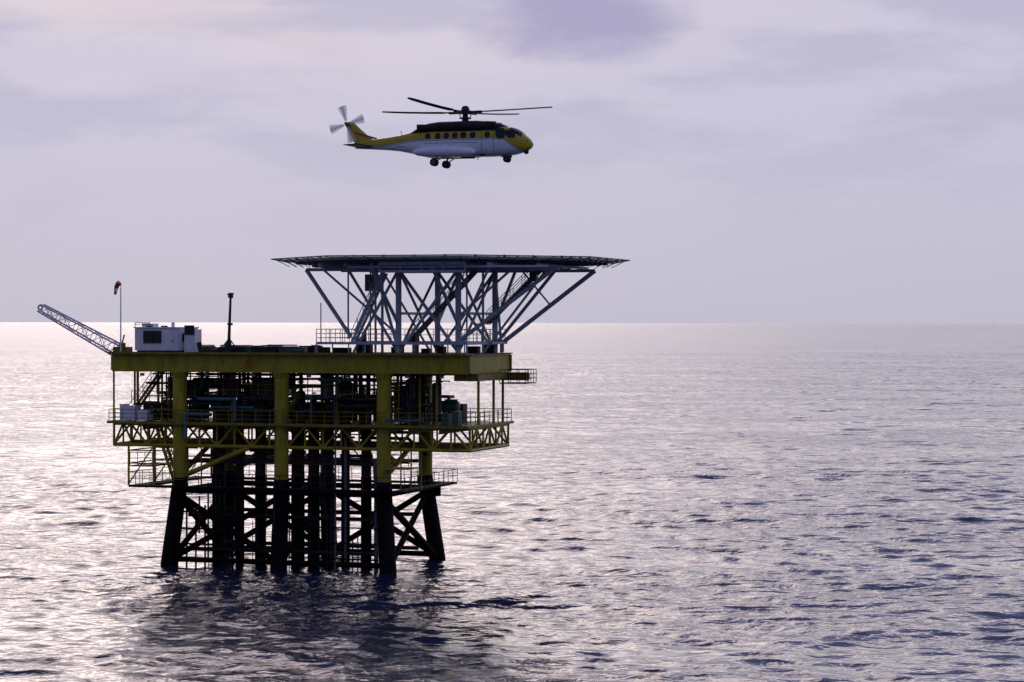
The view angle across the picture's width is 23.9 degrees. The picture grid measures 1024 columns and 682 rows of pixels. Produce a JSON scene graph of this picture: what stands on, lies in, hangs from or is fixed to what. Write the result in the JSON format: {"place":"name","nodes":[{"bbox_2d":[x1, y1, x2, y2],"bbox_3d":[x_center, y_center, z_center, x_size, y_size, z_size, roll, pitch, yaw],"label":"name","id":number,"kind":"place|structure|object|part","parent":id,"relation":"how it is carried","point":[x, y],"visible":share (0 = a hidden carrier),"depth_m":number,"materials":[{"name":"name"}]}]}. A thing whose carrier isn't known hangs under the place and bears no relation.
{"place":"outdoors","nodes":[
{"label":"outdoors","id":0,"kind":"place"},
{"bbox_2d":[113,424,509,452],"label":"cellar deck truss","id":1,"kind":"object","parent":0,"point":[359,447],"visible":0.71,"depth_m":202.72,"materials":[{"name":"metal"}]},
{"bbox_2d":[120,404,129,420],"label":"white storage tank","id":2,"kind":"object","parent":1,"relation":"on","point":[122,406],"visible":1,"depth_m":207.23,"materials":[{"name":"metal"}]},
{"bbox_2d":[126,405,152,419],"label":"chemical tanks","id":3,"kind":"object","parent":1,"relation":"on","point":[142,416],"visible":0.89,"depth_m":207.09,"materials":[{"name":"white paint"}]},
{"bbox_2d":[136,372,453,456],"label":"pipes","id":4,"kind":"object","parent":1,"relation":"on","point":[415,403],"visible":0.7,"depth_m":204.78,"materials":[{"name":"metal"}]},
{"bbox_2d":[147,271,454,470],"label":"process pipes","id":5,"kind":"object","parent":1,"relation":"on","point":[300,379],"depth_m":204.94,"materials":[{"name":"grey metal"}]},
{"bbox_2d":[171,372,432,481],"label":"deck columns","id":6,"kind":"structure","parent":1,"relation":"on","point":[281,403],"depth_m":202.08,"materials":[{"name":"metal"}]},
{"bbox_2d":[129,372,476,424],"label":"yellow process handrails","id":7,"kind":"object","parent":1,"relation":"on","point":[291,405],"visible":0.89,"depth_m":204.48,"materials":[{"name":"metal"}]},
{"bbox_2d":[184,397,424,437],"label":"pipes","id":8,"kind":"object","parent":1,"relation":"on","point":[234,407],"visible":1,"depth_m":204.63,"materials":[{"name":"metal"}]},
{"bbox_2d":[143,377,466,421],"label":"process equipment","id":9,"kind":"object","parent":1,"relation":"on","point":[231,390],"depth_m":205.99,"materials":[{"name":"grey metal"}]},
{"bbox_2d":[145,395,376,399],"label":"mezzanine grating","id":10,"kind":"object","parent":9,"relation":"on","point":[269,397],"visible":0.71,"depth_m":204.01,"materials":[{"name":"metal"}]},
{"bbox_2d":[113,371,503,424],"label":"deck posts","id":11,"kind":"object","parent":1,"relation":"on","point":[136,381],"visible":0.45,"depth_m":205.03,"materials":[{"name":"metal"}]},
{"bbox_2d":[111,354,511,373],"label":"top deck girders","id":12,"kind":"object","parent":11,"relation":"on","point":[468,364],"visible":0.83,"depth_m":201.89,"materials":[{"name":"metal"}]},
{"bbox_2d":[37,304,132,357],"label":"crane boom","id":13,"kind":"object","parent":12,"relation":"on","point":[124,348],"visible":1,"depth_m":208.02,"materials":[{"name":"blue paint"}]},
{"bbox_2d":[114,281,121,351],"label":"windsock","id":14,"kind":"object","parent":12,"relation":"on","point":[117,285],"visible":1,"depth_m":206.40,"materials":[{"name":"white paint"}]},
{"bbox_2d":[133,322,201,351],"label":"equipment cabin","id":15,"kind":"object","parent":12,"relation":"on","point":[152,337],"visible":1,"depth_m":206.25,"materials":[{"name":"white metal"}]},
{"bbox_2d":[144,332,183,341],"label":"window glass","id":16,"kind":"structure","parent":15,"relation":"in","point":[147,335],"depth_m":206.45,"materials":[{"name":"black glass"}]},
{"bbox_2d":[222,293,234,351],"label":"vent stack","id":17,"kind":"object","parent":12,"relation":"on","point":[227,343],"visible":0.86,"depth_m":205.93,"materials":[{"name":"metal"}]},
{"bbox_2d":[108,352,467,355],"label":"top deck rub rail","id":18,"kind":"object","parent":12,"relation":"attached to","point":[382,354],"visible":1,"depth_m":201.27,"materials":[{"name":"metal"}]},
{"bbox_2d":[140,373,443,377],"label":"floodlight fittings","id":19,"kind":"object","parent":12,"relation":"attached to","point":[308,375],"visible":1,"depth_m":201.02,"materials":[{"name":"grey metal"}]},
{"bbox_2d":[201,332,496,352],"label":"deck equipment","id":20,"kind":"object","parent":12,"relation":"on","point":[492,348],"depth_m":203.49,"materials":[{"name":"black metal"}]},
{"bbox_2d":[316,341,506,353],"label":"access deck","id":21,"kind":"structure","parent":12,"relation":"on","point":[430,343],"depth_m":198.86,"materials":[{"name":"blue paint"}]},
{"bbox_2d":[316,329,504,341],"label":"access deck railing","id":22,"kind":"object","parent":21,"relation":"on","point":[381,333],"visible":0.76,"depth_m":200.71,"materials":[{"name":"grey metal"}]},
{"bbox_2d":[317,352,512,354],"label":"top deck plate","id":23,"kind":"object","parent":12,"relation":"on","point":[481,353],"visible":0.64,"depth_m":205.53,"materials":[{"name":"metal"}]},
{"bbox_2d":[305,262,588,353],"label":"helideck frame","id":24,"kind":"object","parent":12,"relation":"on","point":[457,314],"visible":0.88,"depth_m":198.08,"materials":[{"name":"grey metal"}]},
{"bbox_2d":[378,261,465,272],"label":"helideck front girder","id":25,"kind":"object","parent":24,"relation":"attached to","point":[421,263],"visible":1,"depth_m":191.65,"materials":[{"name":"grey metal"}]},
{"bbox_2d":[290,256,597,261],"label":"helideck fascia","id":26,"kind":"structure","parent":24,"relation":"attached to","point":[451,258],"depth_m":191.83,"materials":[{"name":"grey metal"}]},
{"bbox_2d":[296,259,606,265],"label":"helideck joists","id":27,"kind":"object","parent":24,"relation":"on","point":[504,261],"visible":0.5,"depth_m":194.92,"materials":[{"name":"grey metal"}]},
{"bbox_2d":[454,372,535,383],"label":"side balcony","id":28,"kind":"structure","parent":12,"relation":"attached to","point":[480,377],"depth_m":202.64,"materials":[{"name":"yellow paint"}]},
{"bbox_2d":[499,369,536,382],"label":"side balcony rail","id":29,"kind":"object","parent":28,"relation":"on","point":[525,378],"visible":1,"depth_m":203.93,"materials":[{"name":"metal"}]},
{"bbox_2d":[132,425,493,448],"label":"cellar deck beams","id":30,"kind":"structure","parent":1,"relation":"attached to","point":[403,444],"depth_m":204.89,"materials":[{"name":"metal"}]},
{"bbox_2d":[130,417,497,428],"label":"cellar deck plate","id":31,"kind":"object","parent":30,"relation":"on","point":[354,423],"visible":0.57,"depth_m":205.38,"materials":[{"name":"metal"}]},
{"bbox_2d":[109,404,511,425],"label":"cellar deck railing","id":32,"kind":"object","parent":31,"relation":"on","point":[352,416],"visible":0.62,"depth_m":201.66,"materials":[{"name":"metal"}]},
{"bbox_2d":[107,420,513,428],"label":"cellar deck edge","id":33,"kind":"object","parent":31,"relation":"attached to","point":[308,425],"visible":0.79,"depth_m":201.21,"materials":[{"name":"metal"}]},
{"bbox_2d":[191,377,441,424],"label":"dark vessels","id":34,"kind":"object","parent":1,"relation":"on","point":[403,392],"visible":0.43,"depth_m":203.86,"materials":[{"name":"metal"}]},
{"bbox_2d":[442,401,459,412],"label":"green separator vessel","id":35,"kind":"object","parent":1,"relation":"on","point":[450,406],"visible":0.51,"depth_m":202.69,"materials":[{"name":"paint"}]},
{"bbox_2d":[441,399,461,425],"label":"green pump skid","id":36,"kind":"object","parent":1,"relation":"on","point":[447,417],"visible":0.91,"depth_m":199.85,"materials":[{"name":"paint"}]},
{"bbox_2d":[351,268,387,341],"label":"pale helideck stairs","id":37,"kind":"structure","parent":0,"point":[382,277],"depth_m":199.62,"materials":[{"name":"grey metal"}]},
{"bbox_2d":[343,97,551,168],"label":"helicopter","id":38,"kind":"object","parent":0,"point":[465,138],"visible":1,"depth_m":201.33,"materials":[{"name":"yellow metal"}]},
{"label":"cabin windows","id":39,"kind":"part","parent":38,"relation":"part of","materials":[{"name":"black glass"}]},
{"bbox_2d":[271,254,629,268],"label":"helideck net frames","id":40,"kind":"structure","parent":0,"point":[289,262],"depth_m":193.00,"materials":[{"name":"grey metal"}]},
{"bbox_2d":[273,255,626,263],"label":"helideck safety net","id":41,"kind":"object","parent":40,"relation":"attached to","point":[444,256],"visible":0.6,"depth_m":191.59,"materials":[{"name":"black metal"}]},
{"bbox_2d":[365,264,542,341],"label":"helideck stairs","id":42,"kind":"structure","parent":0,"point":[533,276],"depth_m":201.69,"materials":[{"name":"grey metal"}]},
{"bbox_2d":[341,268,595,352],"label":"helideck frame rear","id":43,"kind":"object","parent":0,"point":[496,323],"visible":0.55,"depth_m":205.50,"materials":[{"name":"grey metal"}]},
{"bbox_2d":[0,322,1023,681],"bbox_3d":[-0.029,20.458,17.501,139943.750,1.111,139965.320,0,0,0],"label":"sea","id":44,"kind":"structure","parent":0,"point":[738,502],"depth_m":242.69,"materials":[{"name":"blue liquid"}]},
{"bbox_2d":[212,471,371,569],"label":"well conductors","id":45,"kind":"object","parent":44,"relation":"in","point":[366,534],"visible":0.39,"depth_m":204.25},
{"bbox_2d":[211,408,372,476],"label":"well conductors","id":46,"kind":"object","parent":45,"relation":"on","point":[315,455],"visible":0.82,"depth_m":204.26,"materials":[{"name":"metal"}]},
{"bbox_2d":[160,471,445,573],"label":"jacket legs","id":47,"kind":"object","parent":44,"relation":"in","point":[386,540],"visible":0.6,"depth_m":202.28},
{"bbox_2d":[186,443,410,476],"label":"knee braces","id":48,"kind":"object","parent":47,"relation":"on","point":[224,458],"visible":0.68,"depth_m":204.25,"materials":[{"name":"yellow paint"}]},
{"bbox_2d":[188,455,418,570],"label":"conductor guides","id":49,"kind":"object","parent":47,"relation":"attached to","point":[305,461],"visible":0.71,"depth_m":203.97,"materials":[{"name":"metal"}]},
{"bbox_2d":[176,480,436,568],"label":"jacket bracing","id":50,"kind":"object","parent":47,"relation":"attached to","point":[421,542],"visible":0.58,"depth_m":204.08,"materials":[{"name":"black metal"}]},
{"bbox_2d":[175,486,440,572],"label":"landing","id":51,"kind":"object","parent":44,"relation":"in","point":[437,491],"visible":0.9,"depth_m":202.69,"materials":[{"name":"black metal"}]},
{"bbox_2d":[128,476,456,493],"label":"walkway","id":52,"kind":"structure","parent":51,"relation":"on","point":[158,484],"depth_m":203.32,"materials":[{"name":"grey metal"}]},
{"bbox_2d":[128,414,421,489],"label":"hanging frame","id":53,"kind":"object","parent":52,"relation":"on","point":[153,464],"visible":0.78,"depth_m":205.19,"materials":[{"name":"yellow paint"}]},
{"bbox_2d":[129,464,457,491],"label":"walkway railing","id":54,"kind":"object","parent":52,"relation":"on","point":[348,483],"depth_m":202.60,"materials":[{"name":"metal"}]},
{"bbox_2d":[334,419,394,571],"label":"riser pipes","id":55,"kind":"object","parent":44,"relation":"in","point":[376,555],"visible":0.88,"depth_m":200.39,"materials":[{"name":"grey metal"}]},
{"bbox_2d":[0,0,1023,323],"label":"sky","id":56,"kind":"structure","parent":0,"point":[749,161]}
]}

